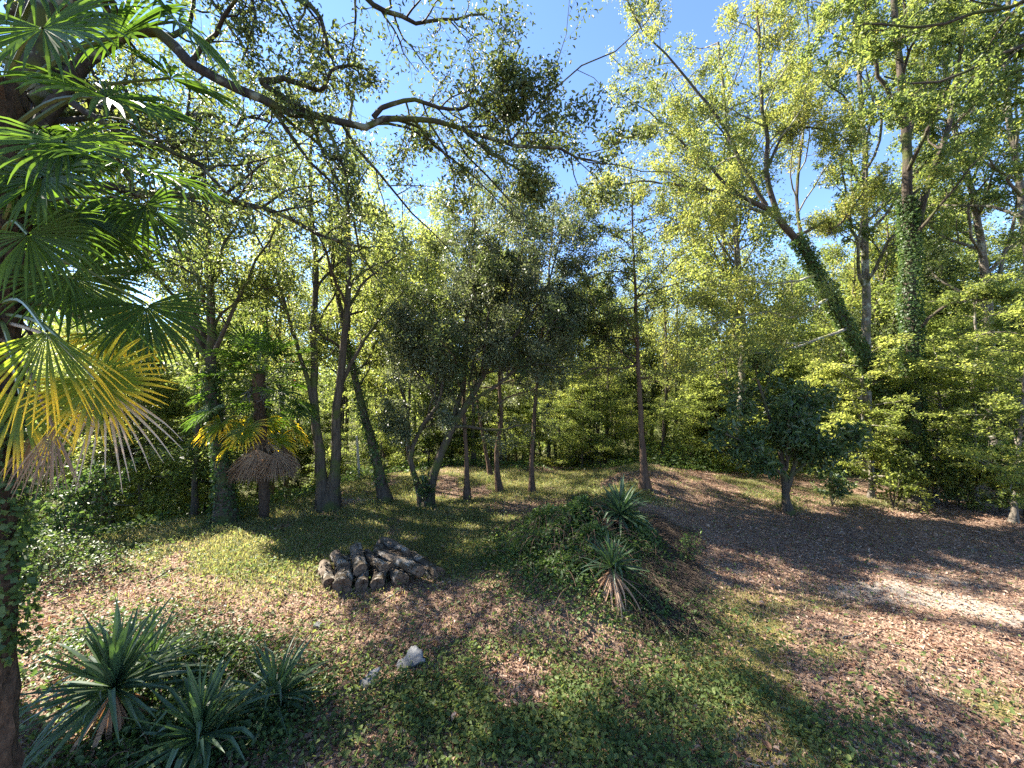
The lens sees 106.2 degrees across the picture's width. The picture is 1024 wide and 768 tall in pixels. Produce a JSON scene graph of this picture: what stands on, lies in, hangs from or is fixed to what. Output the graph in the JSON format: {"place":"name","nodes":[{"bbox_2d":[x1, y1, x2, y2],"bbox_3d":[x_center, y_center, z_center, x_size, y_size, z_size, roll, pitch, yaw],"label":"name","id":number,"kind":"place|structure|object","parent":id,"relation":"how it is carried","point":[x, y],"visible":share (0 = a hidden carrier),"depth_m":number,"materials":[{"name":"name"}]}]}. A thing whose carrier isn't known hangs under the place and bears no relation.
{"place":"outdoors","nodes":[
{"label":"outdoors","id":0,"kind":"place"},
{"bbox_2d":[0,0,1023,377],"label":"sky","id":1,"kind":"structure","parent":0,"point":[605,29],"materials":[{"name":"blue"}]},
{"bbox_2d":[17,374,1023,767],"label":"ground","id":2,"kind":"structure","parent":0,"point":[861,572],"depth_m":5.83,"materials":[{"name":"brown soil"}]},
{"bbox_2d":[16,457,140,542],"bbox_3d":[-9.219,2.531,8.250,1.497,1.753,1.931,0,0,0],"label":"shrub","id":3,"kind":"object","parent":2,"relation":"on","point":[67,512],"visible":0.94,"depth_m":8.14,"materials":[{"name":"green plant"}]},
{"bbox_2d":[24,254,133,526],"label":"slender tree","id":4,"kind":"object","parent":2,"relation":"on","point":[104,504],"visible":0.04,"depth_m":13.12,"materials":[{"name":"green plant"}]},
{"bbox_2d":[21,261,167,528],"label":"slender tree","id":5,"kind":"object","parent":2,"relation":"on","point":[67,376],"visible":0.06,"depth_m":11.56,"materials":[{"name":"green plant"}]},
{"bbox_2d":[18,334,213,524],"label":"understorey tree","id":6,"kind":"object","parent":2,"relation":"on","point":[176,501],"visible":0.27,"depth_m":11.05,"materials":[{"name":"green plant"}]},
{"bbox_2d":[19,592,216,767],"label":"yucca","id":7,"kind":"object","parent":2,"relation":"on","point":[117,656],"visible":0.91,"depth_m":3.65,"materials":[{"name":"green plant"}]},
{"bbox_2d":[0,0,248,767],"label":"fan palm","id":8,"kind":"object","parent":2,"relation":"on","point":[37,176],"visible":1,"depth_m":2.67,"materials":[{"name":"green plant"}]},
{"bbox_2d":[71,327,207,522],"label":"evergreen tree","id":9,"kind":"object","parent":2,"relation":"on","point":[141,454],"visible":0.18,"depth_m":12.59,"materials":[{"name":"green plant"}]},
{"bbox_2d":[111,603,217,692],"bbox_3d":[-4.046,3.179,4.349,1.074,1.291,1.229,0,0,-20],"label":"yucca","id":10,"kind":"object","parent":2,"relation":"on","point":[155,647],"visible":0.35,"depth_m":4.39,"materials":[{"name":"green plant"}]},
{"bbox_2d":[81,388,251,518],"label":"understorey tree","id":11,"kind":"object","parent":2,"relation":"on","point":[130,488],"visible":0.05,"depth_m":14.56,"materials":[{"name":"green plant"}]},
{"bbox_2d":[78,0,309,526],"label":"ivy clad tree","id":12,"kind":"object","parent":2,"relation":"on","point":[225,497],"visible":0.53,"depth_m":9.24,"materials":[{"name":"green plant"}]},
{"bbox_2d":[108,370,285,514],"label":"understorey tree","id":13,"kind":"object","parent":2,"relation":"on","point":[175,411],"visible":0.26,"depth_m":11.90,"materials":[{"name":"green plant"}]},
{"bbox_2d":[116,650,279,767],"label":"yucca","id":14,"kind":"object","parent":2,"relation":"on","point":[195,716],"visible":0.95,"depth_m":3.51,"materials":[{"name":"green plant"}]},
{"bbox_2d":[149,139,257,516],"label":"bare stem tree","id":15,"kind":"object","parent":2,"relation":"on","point":[194,506],"visible":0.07,"depth_m":10.39,"materials":[{"name":"green plant"}]},
{"bbox_2d":[144,150,269,441],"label":"slender tree","id":16,"kind":"object","parent":2,"relation":"on","point":[240,306],"visible":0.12,"depth_m":13.66,"materials":[{"name":"green plant"}]},
{"bbox_2d":[17,528,405,767],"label":"ivy ground cover","id":17,"kind":"object","parent":2,"relation":"on","point":[124,732],"visible":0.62,"depth_m":4.31,"materials":[{"name":"green plant"}]},
{"bbox_2d":[95,290,354,510],"bbox_3d":[-8.912,0.821,11.747,5.812,6.276,5.705,0,0,14],"label":"understorey tree","id":18,"kind":"object","parent":2,"relation":"on","point":[187,453],"visible":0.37,"depth_m":10.60,"materials":[{"name":"green plant"}]},
{"bbox_2d":[179,319,319,517],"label":"fan palm","id":19,"kind":"object","parent":2,"relation":"on","point":[260,463],"visible":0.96,"depth_m":9.51,"materials":[{"name":"plant"}]},
{"bbox_2d":[215,126,320,500],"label":"bare stem tree","id":20,"kind":"object","parent":2,"relation":"on","point":[271,486],"visible":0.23,"depth_m":15.82,"materials":[{"name":"green plant"}]},
{"bbox_2d":[214,632,338,748],"bbox_3d":[-2.519,3.274,4.077,1.182,1.078,1.195,0,0,0],"label":"yucca","id":21,"kind":"object","parent":2,"relation":"on","point":[278,681],"visible":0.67,"depth_m":4.05,"materials":[{"name":"green plant"}]},
{"bbox_2d":[228,169,325,499],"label":"bare stem tree","id":22,"kind":"object","parent":2,"relation":"on","point":[286,480],"visible":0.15,"depth_m":16.69,"materials":[{"name":"green plant"}]},
{"bbox_2d":[291,200,358,460],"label":"slender tree","id":23,"kind":"object","parent":2,"relation":"on","point":[321,341],"visible":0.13,"depth_m":29.10,"materials":[{"name":"green plant"}]},
{"bbox_2d":[250,146,401,502],"bbox_3d":[-5.061,-1.650,11.273,3.198,10.173,3.922,0,0,42],"label":"leaning tree","id":24,"kind":"object","parent":2,"relation":"on","point":[383,492],"visible":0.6,"depth_m":10.95,"materials":[{"name":"green plant"}]},
{"bbox_2d":[216,31,447,512],"bbox_3d":[-4.939,-2.858,10.401,5.320,12.563,4.633,0,0,22],"label":"twin stem tree","id":25,"kind":"object","parent":2,"relation":"on","point":[327,493],"visible":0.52,"depth_m":10.31,"materials":[{"name":"green plant"}]},
{"bbox_2d":[300,250,366,372],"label":"slender tree","id":26,"kind":"object","parent":2,"relation":"on","point":[320,303],"visible":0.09,"depth_m":29.11,"materials":[{"name":"green plant"}]},
{"bbox_2d":[304,432,368,485],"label":"understorey tree","id":27,"kind":"object","parent":2,"relation":"on","point":[347,457],"visible":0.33,"depth_m":19.88,"materials":[{"name":"green plant"}]},
{"bbox_2d":[332,555,353,592],"bbox_3d":[-2.902,3.304,6.686,0.376,0.383,0.929,0,0,-21],"label":"log","id":28,"kind":"object","parent":2,"relation":"on","point":[344,579],"visible":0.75,"depth_m":6.32,"materials":[{"name":"grey wood"}]},
{"bbox_2d":[353,561,371,590],"bbox_3d":[-2.616,3.311,6.739,0.304,0.299,0.868,0,0,-19],"label":"log","id":29,"kind":"object","parent":2,"relation":"on","point":[362,579],"visible":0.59,"depth_m":6.39,"materials":[{"name":"grey wood"}]},
{"bbox_2d":[348,542,367,576],"bbox_3d":[-2.768,3.154,6.900,0.312,0.366,0.854,0,0,-29],"label":"log","id":30,"kind":"object","parent":29,"relation":"on","point":[358,560],"visible":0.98,"depth_m":6.75,"materials":[{"name":"grey wood"}]},
{"bbox_2d":[0,0,728,352],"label":"evergreen oak","id":31,"kind":"object","parent":2,"relation":"on","point":[502,70],"visible":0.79,"depth_m":5.36,"materials":[{"name":"green plant"}]},
{"bbox_2d":[326,164,414,395],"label":"slender tree","id":32,"kind":"object","parent":2,"relation":"on","point":[381,182],"visible":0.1,"depth_m":25.45,"materials":[{"name":"green plant"}]},
{"bbox_2d":[312,362,435,469],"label":"understorey tree","id":33,"kind":"object","parent":2,"relation":"on","point":[375,403],"visible":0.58,"depth_m":17.20,"materials":[{"name":"green plant"}]},
{"bbox_2d":[296,171,460,482],"bbox_3d":[-4.317,-1.736,12.194,5.253,10.281,3.386,0,0,0],"label":"slender tree","id":34,"kind":"object","parent":2,"relation":"on","point":[369,384],"visible":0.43,"depth_m":12.46,"materials":[{"name":"green plant"}]},
{"bbox_2d":[366,148,434,468],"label":"bare stem tree","id":35,"kind":"object","parent":2,"relation":"on","point":[411,202],"visible":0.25,"depth_m":17.70,"materials":[{"name":"green plant"}]},
{"bbox_2d":[395,546,444,580],"bbox_3d":[-1.907,3.291,7.215,1.765,0.391,0.362,0,0,39],"label":"log","id":36,"kind":"object","parent":2,"relation":"on","point":[432,570],"visible":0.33,"depth_m":6.71,"materials":[{"name":"grey wood"}]},
{"bbox_2d":[388,179,461,456],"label":"slender tree","id":37,"kind":"object","parent":2,"relation":"on","point":[436,218],"visible":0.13,"depth_m":26.06,"materials":[{"name":"green plant"}]},
{"bbox_2d":[22,319,831,471],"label":"wood","id":38,"kind":"object","parent":2,"relation":"on","point":[329,393],"visible":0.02,"depth_m":31.58,"materials":[{"name":"green plant"}]},
{"bbox_2d":[396,192,460,464],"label":"slender tree","id":39,"kind":"object","parent":2,"relation":"on","point":[446,279],"visible":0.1,"depth_m":26.29,"materials":[{"name":"green plant"}]},
{"bbox_2d":[392,371,480,466],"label":"understorey tree","id":40,"kind":"object","parent":2,"relation":"on","point":[438,433],"visible":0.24,"depth_m":16.79,"materials":[{"name":"green plant"}]},
{"bbox_2d":[415,389,486,463],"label":"understorey tree","id":41,"kind":"object","parent":2,"relation":"on","point":[452,445],"visible":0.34,"depth_m":16.53,"materials":[{"name":"green plant"}]},
{"bbox_2d":[386,184,544,500],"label":"slender tree","id":42,"kind":"object","parent":2,"relation":"on","point":[467,488],"visible":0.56,"depth_m":10.48,"materials":[{"name":"green plant"}]},
{"bbox_2d":[428,240,524,475],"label":"slender tree","id":43,"kind":"object","parent":2,"relation":"on","point":[489,469],"visible":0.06,"depth_m":14.28,"materials":[{"name":"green plant"}]},
{"bbox_2d":[16,423,957,547],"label":"undergrowth","id":44,"kind":"object","parent":2,"relation":"on","point":[125,524],"visible":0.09,"depth_m":14.86,"materials":[{"name":"green plant"}]},
{"bbox_2d":[372,138,605,507],"bbox_3d":[-0.517,-1.422,11.015,6.266,9.824,4.622,0,0,20],"label":"holm oak","id":45,"kind":"object","parent":2,"relation":"on","point":[499,353],"visible":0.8,"depth_m":10.53,"materials":[{"name":"green plant"}]},
{"bbox_2d":[453,371,538,464],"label":"understorey tree","id":46,"kind":"object","parent":2,"relation":"on","point":[476,447],"visible":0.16,"depth_m":18.08,"materials":[{"name":"green plant"}]},
{"bbox_2d":[468,369,547,461],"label":"understorey tree","id":47,"kind":"object","parent":2,"relation":"on","point":[514,409],"visible":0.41,"depth_m":17.55,"materials":[{"name":"green plant"}]},
{"bbox_2d":[462,187,571,492],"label":"slender tree","id":48,"kind":"object","parent":2,"relation":"on","point":[498,484],"visible":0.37,"depth_m":12.05,"materials":[{"name":"green plant"}]},
{"bbox_2d":[480,384,555,461],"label":"understorey tree","id":49,"kind":"object","parent":2,"relation":"on","point":[518,449],"visible":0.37,"depth_m":19.49,"materials":[{"name":"green plant"}]},
{"bbox_2d":[17,462,1023,767],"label":"fallen leaves","id":50,"kind":"object","parent":2,"relation":"on","point":[955,718],"depth_m":5.42,"materials":[{"name":"brown plant"}]},
{"bbox_2d":[18,463,1023,767],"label":"weeds","id":51,"kind":"object","parent":2,"relation":"on","point":[580,741],"visible":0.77,"depth_m":4.10,"materials":[{"name":"green plant"}]},
{"bbox_2d":[442,128,637,492],"bbox_3d":[0.700,-2.154,12.262,5.384,11.102,6.392,0,0,-44],"label":"slender tree","id":52,"kind":"object","parent":2,"relation":"on","point":[578,332],"visible":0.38,"depth_m":11.41,"materials":[{"name":"green plant"}]},
{"bbox_2d":[521,372,598,467],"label":"understorey tree","id":53,"kind":"object","parent":2,"relation":"on","point":[547,460],"visible":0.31,"depth_m":18.59,"materials":[{"name":"green plant"}]},
{"bbox_2d":[534,379,619,467],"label":"understorey tree","id":54,"kind":"object","parent":2,"relation":"on","point":[583,413],"visible":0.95,"depth_m":15.51,"materials":[{"name":"green plant"}]},
{"bbox_2d":[544,383,639,466],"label":"understorey tree","id":55,"kind":"object","parent":2,"relation":"on","point":[619,450],"visible":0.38,"depth_m":17.53,"materials":[{"name":"green plant"}]},
{"bbox_2d":[552,356,661,466],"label":"understorey tree","id":56,"kind":"object","parent":2,"relation":"on","point":[613,407],"visible":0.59,"depth_m":16.94,"materials":[{"name":"green plant"}]},
{"bbox_2d":[586,244,641,465],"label":"bare stem tree","id":57,"kind":"object","parent":2,"relation":"on","point":[608,386],"visible":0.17,"depth_m":19.81,"materials":[{"name":"green plant"}]},
{"bbox_2d":[579,534,650,620],"bbox_3d":[1.474,2.853,5.716,1.054,1.377,0.950,0,0,0],"label":"yucca","id":58,"kind":"object","parent":2,"relation":"on","point":[610,577],"visible":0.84,"depth_m":5.63,"materials":[{"name":"green plant"}]},
{"bbox_2d":[593,475,656,537],"bbox_3d":[2.046,2.364,7.363,1.398,1.219,1.411,0,0,0],"label":"yucca","id":59,"kind":"object","parent":2,"relation":"on","point":[621,505],"visible":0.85,"depth_m":7.27,"materials":[{"name":"green plant"}]},
{"bbox_2d":[543,88,734,490],"bbox_3d":[3.370,-2.341,11.257,5.066,10.831,4.968,0,0,0],"label":"straight tree","id":60,"kind":"object","parent":2,"relation":"on","point":[644,477],"visible":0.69,"depth_m":10.80,"materials":[{"name":"green plant"}]},
{"bbox_2d":[601,402,676,464],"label":"understorey tree","id":61,"kind":"object","parent":2,"relation":"on","point":[647,440],"visible":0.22,"depth_m":19.38,"materials":[{"name":"green plant"}]},
{"bbox_2d":[609,328,672,460],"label":"evergreen tree","id":62,"kind":"object","parent":2,"relation":"on","point":[645,398],"visible":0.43,"depth_m":27.18,"materials":[{"name":"green plant"}]},
{"bbox_2d":[443,492,839,676],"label":"brambles","id":63,"kind":"object","parent":2,"relation":"on","point":[568,526],"visible":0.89,"depth_m":6.31,"materials":[{"name":"green plant"}]},
{"bbox_2d":[614,233,681,456],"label":"slender tree","id":64,"kind":"object","parent":2,"relation":"on","point":[647,272],"visible":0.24,"depth_m":27.44,"materials":[{"name":"green plant"}]},
{"bbox_2d":[629,303,677,460],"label":"slender tree","id":65,"kind":"object","parent":2,"relation":"on","point":[658,388],"visible":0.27,"depth_m":27.64,"materials":[{"name":"green plant"}]},
{"bbox_2d":[628,224,700,465],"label":"bare stem tree","id":66,"kind":"object","parent":2,"relation":"on","point":[672,342],"visible":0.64,"depth_m":17.75,"materials":[{"name":"green plant"}]},
{"bbox_2d":[639,285,690,459],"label":"bare stem tree","id":67,"kind":"object","parent":2,"relation":"on","point":[657,342],"visible":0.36,"depth_m":23.01,"materials":[{"name":"green plant"}]},
{"bbox_2d":[623,509,730,638],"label":"dry grass","id":68,"kind":"structure","parent":2,"relation":"on","point":[676,530],"depth_m":6.08,"materials":[{"name":"plant"}]},
{"bbox_2d":[637,385,726,470],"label":"understorey tree","id":69,"kind":"object","parent":2,"relation":"on","point":[658,441],"visible":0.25,"depth_m":18.38,"materials":[{"name":"green plant"}]},
{"bbox_2d":[656,231,710,467],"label":"bare stem tree","id":70,"kind":"object","parent":2,"relation":"on","point":[681,318],"visible":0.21,"depth_m":22.31,"materials":[{"name":"green plant"}]},
{"bbox_2d":[651,361,765,472],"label":"understorey tree","id":71,"kind":"object","parent":2,"relation":"on","point":[708,446],"visible":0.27,"depth_m":17.18,"materials":[{"name":"green plant"}]},
{"bbox_2d":[655,363,779,472],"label":"understorey tree","id":72,"kind":"object","parent":2,"relation":"on","point":[696,437],"visible":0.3,"depth_m":17.20,"materials":[{"name":"green plant"}]},
{"bbox_2d":[660,82,796,427],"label":"slender tree","id":73,"kind":"object","parent":2,"relation":"on","point":[755,246],"visible":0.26,"depth_m":15.72,"materials":[{"name":"green plant"}]},
{"bbox_2d":[643,305,816,472],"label":"understorey tree","id":74,"kind":"object","parent":2,"relation":"on","point":[675,410],"visible":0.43,"depth_m":15.19,"materials":[{"name":"green plant"}]},
{"bbox_2d":[633,0,840,472],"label":"pale trunk tree","id":75,"kind":"object","parent":2,"relation":"on","point":[735,228],"visible":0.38,"depth_m":15.12,"materials":[{"name":"green plant"}]},
{"bbox_2d":[677,87,802,472],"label":"bare stem tree","id":76,"kind":"object","parent":2,"relation":"on","point":[740,218],"visible":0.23,"depth_m":15.83,"materials":[{"name":"green plant"}]},
{"bbox_2d":[583,0,934,493],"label":"leaning ivy tree","id":77,"kind":"object","parent":2,"relation":"on","point":[793,123],"visible":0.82,"depth_m":10.23,"materials":[{"name":"green plant"}]},
{"bbox_2d":[684,299,859,473],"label":"understorey tree","id":78,"kind":"object","parent":2,"relation":"on","point":[801,371],"visible":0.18,"depth_m":16.11,"materials":[{"name":"green plant"}]},
{"bbox_2d":[700,343,875,514],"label":"magnolia tree","id":79,"kind":"object","parent":2,"relation":"on","point":[791,431],"visible":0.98,"depth_m":9.70,"materials":[{"name":"green plant"}]},
{"bbox_2d":[778,262,843,401],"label":"slender tree","id":80,"kind":"object","parent":2,"relation":"on","point":[801,286],"visible":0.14,"depth_m":21.93,"materials":[{"name":"green plant"}]},
{"bbox_2d":[805,467,857,505],"bbox_3d":[9.026,2.898,10.824,1.143,1.102,1.103,0,0,0],"label":"shrub","id":81,"kind":"object","parent":2,"relation":"on","point":[841,491],"visible":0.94,"depth_m":10.68,"materials":[{"name":"green plant"}]},
{"bbox_2d":[799,214,877,411],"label":"slender tree","id":82,"kind":"object","parent":2,"relation":"on","point":[831,253],"visible":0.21,"depth_m":22.06,"materials":[{"name":"green plant"}]},
{"bbox_2d":[798,211,899,451],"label":"bare stem tree","id":83,"kind":"object","parent":2,"relation":"on","point":[855,280],"visible":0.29,"depth_m":17.74,"materials":[{"name":"green plant"}]},
{"bbox_2d":[806,303,897,467],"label":"evergreen tree","id":84,"kind":"object","parent":2,"relation":"on","point":[839,405],"visible":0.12,"depth_m":16.88,"materials":[{"name":"green plant"}]},
{"bbox_2d":[794,332,943,513],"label":"young hornbeam","id":85,"kind":"object","parent":2,"relation":"on","point":[886,411],"visible":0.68,"depth_m":11.05,"materials":[{"name":"green plant"}]},
{"bbox_2d":[799,124,958,464],"bbox_3d":[16.413,-2.869,17.303,4.720,15.875,4.845,0,0,-23],"label":"slender tree","id":86,"kind":"object","parent":2,"relation":"on","point":[882,291],"visible":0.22,"depth_m":17.01,"materials":[{"name":"green plant"}]},
{"bbox_2d":[846,450,930,508],"bbox_3d":[10.187,2.567,10.546,1.735,1.710,1.092,0,0,10],"label":"shrub","id":87,"kind":"object","parent":2,"relation":"on","point":[895,488],"visible":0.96,"depth_m":10.44,"materials":[{"name":"green plant"}]},
{"bbox_2d":[772,0,1023,475],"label":"pale trunk tree","id":88,"kind":"object","parent":2,"relation":"on","point":[864,274],"visible":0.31,"depth_m":14.02,"materials":[{"name":"green plant"}]},
{"bbox_2d":[797,0,1023,195],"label":"overhanging tree","id":89,"kind":"object","parent":2,"relation":"on","point":[981,51],"visible":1,"depth_m":7.67,"materials":[{"name":"green plant"}]},
{"bbox_2d":[813,0,1023,504],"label":"ivy clad tree","id":90,"kind":"object","parent":2,"relation":"on","point":[911,221],"visible":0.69,"depth_m":10.94,"materials":[{"name":"green plant"}]},
{"bbox_2d":[842,152,1004,359],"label":"slender tree","id":91,"kind":"object","parent":2,"relation":"on","point":[891,264],"visible":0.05,"depth_m":17.60,"materials":[{"name":"green plant"}]},
{"bbox_2d":[839,215,1008,440],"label":"evergreen tree","id":92,"kind":"object","parent":2,"relation":"on","point":[931,280],"visible":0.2,"depth_m":15.53,"materials":[{"name":"green plant"}]},
{"bbox_2d":[841,0,1023,475],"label":"pale trunk tree","id":93,"kind":"object","parent":2,"relation":"on","point":[979,247],"visible":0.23,"depth_m":13.71,"materials":[{"name":"green plant"}]},
{"bbox_2d":[870,270,1023,503],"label":"young hornbeam","id":94,"kind":"object","parent":2,"relation":"on","point":[1007,436],"visible":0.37,"depth_m":10.82,"materials":[{"name":"green plant"}]},
{"bbox_2d":[871,333,1023,502],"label":"young hornbeam","id":95,"kind":"object","parent":2,"relation":"on","point":[976,397],"visible":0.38,"depth_m":10.53,"materials":[{"name":"green plant"}]},
{"bbox_2d":[876,0,1023,270],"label":"pale trunk tree","id":96,"kind":"object","parent":2,"relation":"on","point":[1014,149],"visible":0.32,"depth_m":11.55,"materials":[{"name":"green plant"}]},
{"bbox_2d":[877,300,1023,454],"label":"understorey tree","id":97,"kind":"object","parent":2,"relation":"on","point":[931,329],"visible":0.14,"depth_m":14.38,"materials":[{"name":"green plant"}]},
{"bbox_2d":[921,455,979,508],"bbox_3d":[11.992,2.682,10.424,1.209,1.429,1.064,0,0,0],"label":"shrub","id":98,"kind":"object","parent":2,"relation":"on","point":[953,480],"visible":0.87,"depth_m":10.41,"materials":[{"name":"green plant"}]},
{"bbox_2d":[909,275,1023,523],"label":"young hornbeam","id":99,"kind":"object","parent":2,"relation":"on","point":[1015,478],"visible":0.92,"depth_m":9.35,"materials":[{"name":"green plant"}]},
{"bbox_2d":[922,150,1023,420],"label":"slender tree","id":100,"kind":"object","parent":2,"relation":"on","point":[977,275],"visible":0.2,"depth_m":15.17,"materials":[{"name":"green plant"}]},
{"bbox_2d":[971,449,1023,521],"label":"shrub","id":101,"kind":"object","parent":2,"relation":"on","point":[1001,497],"visible":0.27,"depth_m":9.64,"materials":[{"name":"green plant"}]},
{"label":"log","id":102,"kind":"object","parent":2,"relation":"on","visible":0},
{"bbox_2d":[387,566,408,585],"bbox_3d":[-2.050,3.305,6.771,0.335,0.325,0.796,0,0,-30],"label":"log","id":103,"kind":"object","parent":102,"relation":"on","point":[398,574],"visible":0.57,"depth_m":6.49,"materials":[{"name":"grey wood"}]},
{"bbox_2d":[373,547,424,576],"bbox_3d":[-1.988,3.118,6.771,1.231,0.279,0.295,0,0,38],"label":"log","id":104,"kind":"object","parent":103,"relation":"on","point":[406,564],"visible":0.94,"depth_m":6.63,"materials":[{"name":"grey wood"}]},
{"bbox_2d":[19,462,1023,767],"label":"grass","id":105,"kind":"structure","parent":0,"point":[409,492],"depth_m":7.24,"materials":[{"name":"green plant"}]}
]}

